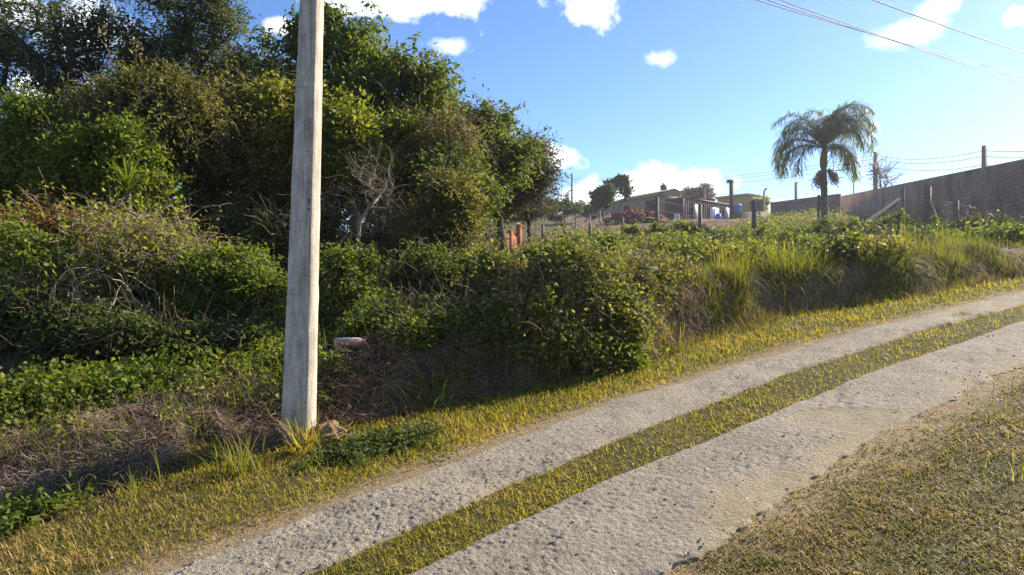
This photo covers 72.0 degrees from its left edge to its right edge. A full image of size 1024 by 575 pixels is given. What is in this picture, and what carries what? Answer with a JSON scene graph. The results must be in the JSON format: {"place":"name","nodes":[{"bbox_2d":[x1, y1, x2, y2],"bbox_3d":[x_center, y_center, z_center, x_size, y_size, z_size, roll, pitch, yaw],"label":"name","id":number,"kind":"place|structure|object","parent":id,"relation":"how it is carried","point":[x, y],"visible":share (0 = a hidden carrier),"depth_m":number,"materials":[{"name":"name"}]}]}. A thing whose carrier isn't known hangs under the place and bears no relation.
{"place":"outdoors","nodes":[
{"label":"outdoors","id":0,"kind":"place"},
{"bbox_2d":[0,211,1023,574],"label":"ground","id":1,"kind":"structure","parent":0,"point":[512,433],"depth_m":4.91,"materials":[{"name":"soil"}]},
{"bbox_2d":[0,367,95,426],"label":"weed plant","id":2,"kind":"object","parent":1,"relation":"on","point":[12,399],"visible":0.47,"depth_m":6.14,"materials":[{"name":"green plant"}]},
{"bbox_2d":[0,470,99,535],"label":"weed plant","id":3,"kind":"object","parent":1,"relation":"on","point":[46,504],"visible":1,"depth_m":4.75,"materials":[{"name":"green plant"}]},
{"bbox_2d":[0,363,150,412],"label":"weed plant","id":4,"kind":"object","parent":1,"relation":"on","point":[80,388],"visible":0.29,"depth_m":6.44,"materials":[{"name":"green plant"}]},
{"bbox_2d":[0,0,160,138],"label":"dark tree","id":5,"kind":"object","parent":1,"relation":"on","point":[13,44],"visible":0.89,"depth_m":13.86,"materials":[{"name":"green plant"}]},
{"bbox_2d":[1,191,205,350],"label":"shrub","id":6,"kind":"object","parent":1,"relation":"on","point":[135,293],"visible":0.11,"depth_m":8.91,"materials":[{"name":"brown plant"}]},
{"bbox_2d":[0,184,117,280],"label":"rusty creeper","id":7,"kind":"object","parent":6,"relation":"on","point":[40,223],"visible":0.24,"depth_m":8.72,"materials":[{"name":"orange plant"}]},
{"bbox_2d":[3,166,250,318],"bbox_3d":[-4.993,-0.371,9.030,3.494,2.460,2.606,0,0,0],"label":"dry creeper","id":8,"kind":"object","parent":6,"relation":"on","point":[162,235],"visible":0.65,"depth_m":8.65,"materials":[{"name":"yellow plant"}]},
{"bbox_2d":[10,350,196,401],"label":"weed plant","id":9,"kind":"object","parent":1,"relation":"on","point":[158,364],"visible":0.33,"depth_m":6.93,"materials":[{"name":"green plant"}]},
{"bbox_2d":[0,64,215,234],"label":"bushy tree","id":10,"kind":"object","parent":1,"relation":"on","point":[76,159],"visible":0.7,"depth_m":10.22,"materials":[{"name":"green plant"}]},
{"bbox_2d":[0,257,216,376],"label":"shrub","id":11,"kind":"object","parent":1,"relation":"on","point":[81,334],"visible":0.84,"depth_m":7.63,"materials":[{"name":"green plant"}]},
{"bbox_2d":[0,250,159,378],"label":"hanging creeper","id":12,"kind":"object","parent":11,"relation":"hanging from","point":[74,286],"visible":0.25,"depth_m":8.20,"materials":[{"name":"plant"}]},
{"bbox_2d":[0,190,160,371],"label":"leafy creeper","id":13,"kind":"object","parent":11,"relation":"on","point":[17,233],"visible":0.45,"depth_m":8.05,"materials":[{"name":"green plant"}]},
{"bbox_2d":[99,152,153,221],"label":"yucca","id":14,"kind":"object","parent":1,"relation":"on","point":[127,179],"visible":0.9,"depth_m":9.87,"materials":[{"name":"green plant"}]},
{"bbox_2d":[100,466,152,502],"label":"grass tuft","id":15,"kind":"object","parent":1,"relation":"on","point":[132,493],"visible":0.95,"depth_m":4.98,"materials":[{"name":"green plant"}]},
{"bbox_2d":[0,356,274,451],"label":"bank weeds","id":16,"kind":"object","parent":1,"relation":"on","point":[59,413],"visible":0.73,"depth_m":5.92,"materials":[{"name":"green plant"}]},
{"bbox_2d":[47,46,245,303],"bbox_3d":[-6.208,-1.610,12.083,3.400,4.758,2.681,0,0,0],"label":"olive tree","id":17,"kind":"object","parent":1,"relation":"on","point":[194,164],"visible":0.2,"depth_m":11.64,"materials":[{"name":"green plant"}]},
{"bbox_2d":[28,21,281,204],"bbox_3d":[-6.126,-2.656,11.642,4.375,2.983,3.188,0,0,0],"label":"dry creeper","id":18,"kind":"object","parent":17,"relation":"on","point":[213,106],"visible":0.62,"depth_m":11.25,"materials":[{"name":"green plant"}]},
{"bbox_2d":[77,0,284,246],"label":"dark tree","id":19,"kind":"object","parent":1,"relation":"on","point":[217,16],"visible":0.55,"depth_m":14.68,"materials":[{"name":"green plant"}]},
{"bbox_2d":[90,280,285,377],"bbox_3d":[-3.550,0.650,8.009,2.812,1.470,1.633,0,0,0],"label":"shrub","id":20,"kind":"object","parent":1,"relation":"on","point":[236,333],"visible":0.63,"depth_m":7.72,"materials":[{"name":"green plant"}]},
{"bbox_2d":[146,229,287,331],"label":"shrub","id":21,"kind":"object","parent":1,"relation":"on","point":[250,275],"visible":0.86,"depth_m":8.72,"materials":[{"name":"green plant"}]},
{"bbox_2d":[0,282,470,431],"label":"ground cover","id":22,"kind":"object","parent":1,"relation":"on","point":[207,366],"visible":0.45,"depth_m":6.61,"materials":[{"name":"green plant"}]},
{"bbox_2d":[190,424,288,482],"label":"grass tuft","id":23,"kind":"object","parent":1,"relation":"on","point":[231,466],"visible":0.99,"depth_m":5.33,"materials":[{"name":"green plant"}]},
{"bbox_2d":[163,44,328,254],"bbox_3d":[-4.962,-1.986,12.906,3.156,4.976,2.706,0,0,0],"label":"understory tree","id":24,"kind":"object","parent":1,"relation":"on","point":[276,177],"visible":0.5,"depth_m":12.62,"materials":[{"name":"green plant"}]},
{"bbox_2d":[220,341,281,395],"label":"grass tuft","id":25,"kind":"object","parent":1,"relation":"on","point":[258,366],"visible":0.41,"depth_m":6.88,"materials":[{"name":"green plant"}]},
{"bbox_2d":[178,57,368,269],"bbox_3d":[-6.346,-3.458,19.995,6.991,6.253,5.745,0,0,0],"label":"forest tree","id":26,"kind":"object","parent":1,"relation":"on","point":[247,202],"visible":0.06,"depth_m":19.30,"materials":[{"name":"green plant"}]},
{"bbox_2d":[180,184,407,279],"bbox_3d":[-3.485,-0.621,11.406,3.764,2.303,2.375,0,0,0],"label":"shrub","id":27,"kind":"object","parent":1,"relation":"on","point":[277,227],"visible":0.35,"depth_m":11.26,"materials":[{"name":"green plant"}]},
{"bbox_2d":[280,0,323,443],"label":"utility pole","id":28,"kind":"object","parent":1,"relation":"on","point":[299,396],"visible":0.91,"depth_m":6.01,"materials":[{"name":"concrete"}]},
{"bbox_2d":[757,0,1023,83],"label":"power line","id":29,"kind":"object","parent":28,"relation":"attached to","point":[877,35],"visible":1,"depth_m":15.43,"materials":[{"name":"metal"}]},
{"bbox_2d":[272,407,345,459],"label":"grass tuft","id":30,"kind":"object","parent":1,"relation":"on","point":[311,440],"visible":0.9,"depth_m":5.75,"materials":[{"name":"plant"}]},
{"bbox_2d":[0,296,644,515],"bbox_3d":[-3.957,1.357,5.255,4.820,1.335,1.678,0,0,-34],"label":"dry grass","id":31,"kind":"structure","parent":1,"relation":"on","point":[146,413],"depth_m":5.61,"materials":[{"name":"plant"}]},
{"bbox_2d":[230,60,416,213],"bbox_3d":[-3.333,-1.843,12.620,3.491,4.094,2.171,0,0,0],"label":"young tree","id":32,"kind":"object","parent":1,"relation":"on","point":[340,128],"visible":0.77,"depth_m":12.30,"materials":[{"name":"green plant"}]},
{"bbox_2d":[309,420,351,444],"bbox_3d":[-1.563,1.236,6.037,0.419,0.179,0.378,0,0,0],"label":"earth clod","id":33,"kind":"object","parent":1,"relation":"on","point":[340,431],"visible":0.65,"depth_m":5.96,"materials":[{"name":"soil"}]},
{"bbox_2d":[317,350,363,381],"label":"weed plant","id":34,"kind":"object","parent":1,"relation":"on","point":[339,359],"visible":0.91,"depth_m":6.89,"materials":[{"name":"green plant"}]},
{"bbox_2d":[274,217,409,339],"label":"shrub","id":35,"kind":"object","parent":1,"relation":"on","point":[344,279],"visible":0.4,"depth_m":8.51,"materials":[{"name":"green plant"}]},
{"bbox_2d":[288,420,410,474],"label":"weed plant","id":36,"kind":"object","parent":1,"relation":"on","point":[345,448],"visible":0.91,"depth_m":5.45,"materials":[{"name":"green plant"}]},
{"bbox_2d":[232,0,476,234],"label":"broadleaf tree","id":37,"kind":"object","parent":1,"relation":"on","point":[358,53],"visible":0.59,"depth_m":14.11,"materials":[{"name":"green plant"}]},
{"bbox_2d":[343,138,414,251],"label":"bare sapling","id":38,"kind":"object","parent":1,"relation":"on","point":[373,202],"visible":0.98,"depth_m":10.97,"materials":[{"name":"grey plant"}]},
{"bbox_2d":[279,147,447,256],"bbox_3d":[-2.414,-1.112,11.682,2.907,2.490,2.287,0,0,-8],"label":"hanging creeper","id":39,"kind":"object","parent":38,"relation":"hanging from","point":[359,210],"visible":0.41,"depth_m":11.42,"materials":[{"name":"brown plant"}]},
{"bbox_2d":[324,416,458,465],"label":"weed plant","id":40,"kind":"object","parent":1,"relation":"on","point":[415,433],"visible":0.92,"depth_m":5.67,"materials":[{"name":"green plant"}]},
{"bbox_2d":[320,209,490,286],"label":"shrub","id":41,"kind":"object","parent":1,"relation":"on","point":[382,250],"visible":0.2,"depth_m":11.15,"materials":[{"name":"green plant"}]},
{"bbox_2d":[216,298,604,419],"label":"bank weeds","id":42,"kind":"object","parent":1,"relation":"on","point":[267,369],"visible":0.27,"depth_m":7.02,"materials":[{"name":"green plant"}]},
{"bbox_2d":[320,63,519,248],"bbox_3d":[-2.843,-3.159,19.683,7.057,5.603,5.525,0,0,19],"label":"forest tree","id":43,"kind":"object","parent":1,"relation":"on","point":[373,220],"visible":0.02,"depth_m":19.37,"materials":[{"name":"green plant"}]},
{"bbox_2d":[384,352,461,411],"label":"grass tuft","id":44,"kind":"object","parent":1,"relation":"on","point":[426,391],"visible":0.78,"depth_m":6.87,"materials":[{"name":"plant"}]},
{"bbox_2d":[321,92,527,245],"bbox_3d":[-1.722,-1.764,13.076,4.082,3.720,2.914,0,0,0],"label":"round tree","id":45,"kind":"object","parent":1,"relation":"on","point":[425,157],"visible":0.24,"depth_m":12.69,"materials":[{"name":"green plant"}]},
{"bbox_2d":[366,73,538,206],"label":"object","id":46,"kind":"object","parent":45,"relation":"on","point":[449,119],"visible":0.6,"depth_m":12.90,"materials":[{"name":"green plant"}]},
{"bbox_2d":[318,258,547,381],"bbox_3d":[-0.869,0.459,7.832,2.627,1.607,1.914,0,0,0],"label":"shrub","id":47,"kind":"object","parent":1,"relation":"on","point":[424,331],"visible":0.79,"depth_m":7.53,"materials":[{"name":"green plant"}]},
{"bbox_2d":[372,143,504,262],"bbox_3d":[-1.062,-1.004,11.144,1.806,2.602,2.106,0,0,-42],"label":"young tree","id":48,"kind":"object","parent":1,"relation":"on","point":[441,211],"visible":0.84,"depth_m":10.93,"materials":[{"name":"green plant"}]},
{"bbox_2d":[216,292,665,441],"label":"dry grass","id":49,"kind":"structure","parent":1,"relation":"on","point":[392,381],"depth_m":7.05,"materials":[{"name":"plant"}]},
{"bbox_2d":[333,338,365,345],"bbox_3d":[-1.682,0.561,7.300,0.310,0.073,0.130,0,0,-6],"label":"board","id":50,"kind":"object","parent":49,"relation":"on","point":[344,341],"visible":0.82,"depth_m":7.24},
{"bbox_2d":[367,219,527,304],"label":"shrub","id":51,"kind":"object","parent":1,"relation":"on","point":[417,269],"visible":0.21,"depth_m":9.05,"materials":[{"name":"green plant"}]},
{"bbox_2d":[255,285,655,416],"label":"bank tufts","id":52,"kind":"object","parent":1,"relation":"on","point":[459,374],"visible":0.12,"depth_m":7.29,"materials":[{"name":"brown plant"}]},
{"bbox_2d":[382,83,552,248],"bbox_3d":[-1.011,-2.503,15.936,4.256,4.711,2.759,0,0,0],"label":"broadleaf tree","id":53,"kind":"object","parent":1,"relation":"on","point":[513,167],"visible":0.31,"depth_m":15.54,"materials":[{"name":"green plant"}]},
{"bbox_2d":[478,224,548,250],"bbox_3d":[-0.347,-2.317,40.230,3.941,2.400,2.870,0,0,-34],"label":"brick ruin","id":54,"kind":"object","parent":1,"relation":"on","point":[514,236],"visible":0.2,"depth_m":38.88,"materials":[{"name":"orange brick"}]},
{"bbox_2d":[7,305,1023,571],"bbox_3d":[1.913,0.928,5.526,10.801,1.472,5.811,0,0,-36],"label":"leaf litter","id":55,"kind":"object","parent":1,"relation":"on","point":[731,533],"visible":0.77,"depth_m":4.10,"materials":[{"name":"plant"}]},
{"bbox_2d":[484,119,575,253],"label":"twiggy tree","id":56,"kind":"object","parent":1,"relation":"on","point":[540,185],"visible":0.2,"depth_m":17.68,"materials":[{"name":"green plant"}]},
{"bbox_2d":[501,192,569,244],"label":"twiggy tree","id":57,"kind":"object","parent":1,"relation":"on","point":[532,215],"visible":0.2,"depth_m":29.78,"materials":[{"name":"brown plant"}]},
{"bbox_2d":[435,204,674,383],"bbox_3d":[0.499,0.141,8.238,2.892,2.331,2.898,0,0,0],"label":"shrub","id":58,"kind":"object","parent":1,"relation":"on","point":[566,338],"visible":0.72,"depth_m":7.75,"materials":[{"name":"green plant"}]},
{"bbox_2d":[491,225,649,331],"bbox_3d":[0.595,-0.042,8.280,2.024,1.430,1.749,0,0,0],"label":"dry creeper","id":59,"kind":"object","parent":58,"relation":"on","point":[563,277],"visible":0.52,"depth_m":7.99,"materials":[{"name":"plant"}]},
{"bbox_2d":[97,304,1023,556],"bbox_3d":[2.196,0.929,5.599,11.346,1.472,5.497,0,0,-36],"label":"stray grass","id":60,"kind":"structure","parent":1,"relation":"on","point":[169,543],"depth_m":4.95,"materials":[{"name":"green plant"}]},
{"bbox_2d":[542,190,584,223],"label":"skyline bush","id":61,"kind":"object","parent":1,"relation":"on","point":[573,208],"visible":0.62,"depth_m":84.72,"materials":[{"name":"green plant"}]},
{"bbox_2d":[496,210,639,265],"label":"shrub","id":62,"kind":"object","parent":1,"relation":"on","point":[606,237],"visible":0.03,"depth_m":10.32,"materials":[{"name":"green plant"}]},
{"bbox_2d":[576,202,606,221],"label":"skyline bush","id":63,"kind":"object","parent":1,"relation":"on","point":[588,209],"visible":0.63,"depth_m":94.41,"materials":[{"name":"green plant"}]},
{"bbox_2d":[587,182,618,220],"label":"topiary tree","id":64,"kind":"object","parent":1,"relation":"on","point":[603,195],"visible":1,"depth_m":75.49,"materials":[{"name":"green plant"}]},
{"bbox_2d":[548,344,668,374],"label":"weed plant","id":65,"kind":"object","parent":1,"relation":"on","point":[641,363],"visible":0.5,"depth_m":7.66,"materials":[{"name":"green plant"}]},
{"bbox_2d":[603,173,634,210],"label":"slender tree","id":66,"kind":"object","parent":1,"relation":"on","point":[621,182],"visible":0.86,"depth_m":83.66,"materials":[{"name":"green plant"}]},
{"bbox_2d":[602,209,670,223],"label":"earth mound","id":67,"kind":"object","parent":1,"relation":"on","point":[637,215],"visible":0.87,"depth_m":64.44,"materials":[{"name":"soil"}]},
{"bbox_2d":[613,188,690,215],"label":"house","id":68,"kind":"structure","parent":1,"relation":"on","point":[642,201],"depth_m":93.93,"materials":[{"name":"beige paint"}]},
{"bbox_2d":[594,216,723,327],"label":"shrub","id":69,"kind":"object","parent":1,"relation":"on","point":[662,271],"visible":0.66,"depth_m":8.91,"materials":[{"name":"green plant"}]},
{"bbox_2d":[306,304,1023,574],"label":"grass strip","id":70,"kind":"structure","parent":1,"relation":"on","point":[452,531],"depth_m":4.69,"materials":[{"name":"green plant"}]},
{"bbox_2d":[618,218,713,237],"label":"shrub","id":71,"kind":"object","parent":1,"relation":"on","point":[682,224],"visible":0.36,"depth_m":32.75,"materials":[{"name":"green plant"}]},
{"bbox_2d":[623,214,760,269],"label":"shrub","id":72,"kind":"object","parent":1,"relation":"on","point":[691,246],"visible":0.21,"depth_m":11.58,"materials":[{"name":"green plant"}]},
{"bbox_2d":[665,197,728,219],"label":"shed","id":73,"kind":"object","parent":1,"relation":"on","point":[710,209],"visible":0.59,"depth_m":83.62,"materials":[{"name":"grey metal"}]},
{"bbox_2d":[683,180,716,198],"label":"dry bush","id":74,"kind":"object","parent":1,"relation":"on","point":[698,195],"visible":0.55,"depth_m":98.29,"materials":[{"name":"green plant"}]},
{"bbox_2d":[523,186,904,241],"bbox_3d":[10.631,-3.792,41.514,21.793,2.924,5.468,0,0,35],"label":"wire fence","id":75,"kind":"object","parent":1,"relation":"on","point":[754,211],"visible":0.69,"depth_m":39.92,"materials":[{"name":"grey metal"}]},
{"bbox_2d":[683,224,781,245],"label":"shrub","id":76,"kind":"object","parent":1,"relation":"on","point":[734,238],"visible":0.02,"depth_m":17.50,"materials":[{"name":"green plant"}]},
{"bbox_2d":[715,193,771,211],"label":"house","id":77,"kind":"structure","parent":1,"relation":"on","point":[742,199],"depth_m":100.85,"materials":[{"name":"beige paint"}]},
{"bbox_2d":[539,206,961,269],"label":"hill weeds","id":78,"kind":"object","parent":1,"relation":"on","point":[775,218],"visible":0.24,"depth_m":33.28,"materials":[{"name":"green plant"}]},
{"bbox_2d":[721,222,796,237],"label":"shrub","id":79,"kind":"object","parent":1,"relation":"on","point":[758,230],"visible":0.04,"depth_m":20.65,"materials":[{"name":"green plant"}]},
{"bbox_2d":[745,195,772,211],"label":"skyline bush","id":80,"kind":"object","parent":1,"relation":"on","point":[760,204],"visible":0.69,"depth_m":97.49,"materials":[{"name":"green plant"}]},
{"bbox_2d":[498,209,1023,328],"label":"bank grass","id":81,"kind":"structure","parent":1,"relation":"on","point":[791,266],"depth_m":11.12,"materials":[{"name":"green plant"}]},
{"bbox_2d":[550,217,1017,273],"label":"hill grass","id":82,"kind":"structure","parent":1,"relation":"on","point":[743,226],"depth_m":34.11,"materials":[{"name":"green plant"}]},
{"bbox_2d":[545,265,1023,380],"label":"grass","id":83,"kind":"structure","parent":1,"relation":"on","point":[957,284],"depth_m":10.15,"materials":[{"name":"green plant"}]},
{"bbox_2d":[727,222,849,273],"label":"shrub","id":84,"kind":"object","parent":1,"relation":"on","point":[756,243],"visible":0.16,"depth_m":11.81,"materials":[{"name":"green plant"}]},
{"bbox_2d":[754,220,828,245],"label":"shrub","id":85,"kind":"object","parent":1,"relation":"on","point":[786,231],"visible":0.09,"depth_m":17.63,"materials":[{"name":"green plant"}]},
{"bbox_2d":[770,194,840,215],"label":"boundary wall","id":86,"kind":"structure","parent":1,"relation":"on","point":[808,204],"depth_m":86.39,"materials":[{"name":"grey concrete"}]},
{"bbox_2d":[593,257,1023,358],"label":"bank roots","id":87,"kind":"object","parent":1,"relation":"on","point":[918,272],"visible":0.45,"depth_m":11.28,"materials":[{"name":"brown plant"}]},
{"bbox_2d":[603,236,1023,330],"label":"grass","id":88,"kind":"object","parent":1,"relation":"on","point":[871,274],"visible":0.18,"depth_m":11.39,"materials":[{"name":"green plant"}]},
{"bbox_2d":[769,99,881,219],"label":"palm tree","id":89,"kind":"object","parent":1,"relation":"on","point":[827,132],"visible":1,"depth_m":39.75,"materials":[{"name":"green plant"}]},
{"bbox_2d":[774,209,877,237],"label":"shrub","id":90,"kind":"object","parent":1,"relation":"on","point":[826,222],"visible":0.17,"depth_m":24.65,"materials":[{"name":"green plant"}]},
{"bbox_2d":[642,248,1023,352],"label":"tall grass","id":91,"kind":"structure","parent":1,"relation":"on","point":[883,287],"depth_m":11.07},
{"bbox_2d":[657,367,1023,574],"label":"lawn grass","id":92,"kind":"structure","parent":1,"relation":"on","point":[927,510],"depth_m":3.63,"materials":[{"name":"green plant"}]},
{"bbox_2d":[807,213,889,238],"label":"shrub","id":93,"kind":"object","parent":1,"relation":"on","point":[843,229],"visible":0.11,"depth_m":19.68,"materials":[{"name":"green plant"}]},
{"bbox_2d":[799,211,933,269],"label":"shrub","id":94,"kind":"object","parent":1,"relation":"on","point":[855,243],"visible":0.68,"depth_m":11.60,"materials":[{"name":"green plant"}]},
{"bbox_2d":[873,152,877,188],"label":"wooden pole","id":95,"kind":"object","parent":1,"relation":"on","point":[875,159],"visible":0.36,"depth_m":71.89,"materials":[{"name":"wood"}]},
{"bbox_2d":[577,150,1023,186],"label":"power line","id":96,"kind":"object","parent":95,"relation":"attached to","point":[858,161],"visible":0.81,"depth_m":61.05,"materials":[{"name":"metal"}]},
{"bbox_2d":[856,149,910,219],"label":"bare sapling","id":97,"kind":"object","parent":1,"relation":"on","point":[878,171],"visible":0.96,"depth_m":49.91,"materials":[{"name":"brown plant"}]},
{"bbox_2d":[866,207,916,232],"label":"shrub","id":98,"kind":"object","parent":1,"relation":"on","point":[899,217],"visible":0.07,"depth_m":25.63,"materials":[{"name":"green plant"}]},
{"bbox_2d":[844,215,955,248],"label":"shrub","id":99,"kind":"object","parent":1,"relation":"on","point":[891,231],"visible":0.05,"depth_m":13.81,"materials":[{"name":"green plant"}]},
{"bbox_2d":[878,210,971,235],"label":"shrub","id":100,"kind":"object","parent":1,"relation":"on","point":[930,229],"visible":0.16,"depth_m":17.87,"materials":[{"name":"green plant"}]},
{"bbox_2d":[840,159,1023,223],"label":"boundary wall","id":101,"kind":"structure","parent":1,"relation":"on","point":[991,186],"depth_m":34.98,"materials":[{"name":"grey concrete"}]},
{"bbox_2d":[920,203,1023,246],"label":"shrub","id":102,"kind":"object","parent":1,"relation":"on","point":[1013,233],"visible":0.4,"depth_m":14.67,"materials":[{"name":"green plant"}]},
{"bbox_2d":[924,186,1023,226],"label":"wire fence","id":103,"kind":"object","parent":1,"relation":"on","point":[929,210],"visible":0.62,"depth_m":26.94,"materials":[{"name":"grey metal"}]},
{"bbox_2d":[947,204,1023,230],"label":"shrub","id":104,"kind":"object","parent":1,"relation":"on","point":[984,217],"visible":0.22,"depth_m":17.82,"materials":[{"name":"green plant"}]},
{"bbox_2d":[0,263,1023,574],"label":"verge grass","id":105,"kind":"structure","parent":0,"point":[488,423],"depth_m":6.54,"materials":[{"name":"green plant"}]},
{"bbox_2d":[0,0,1023,249],"label":"sky","id":106,"kind":"structure","parent":0,"point":[648,91],"materials":[{"name":"blue"}]},
{"bbox_2d":[153,291,1023,574],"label":"road track","id":107,"kind":"structure","parent":0,"point":[402,505],"depth_m":4.89,"materials":[{"name":"grey gravel"}]},
{"bbox_2d":[408,321,1023,574],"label":"road track","id":108,"kind":"structure","parent":0,"point":[599,546],"depth_m":4.27,"materials":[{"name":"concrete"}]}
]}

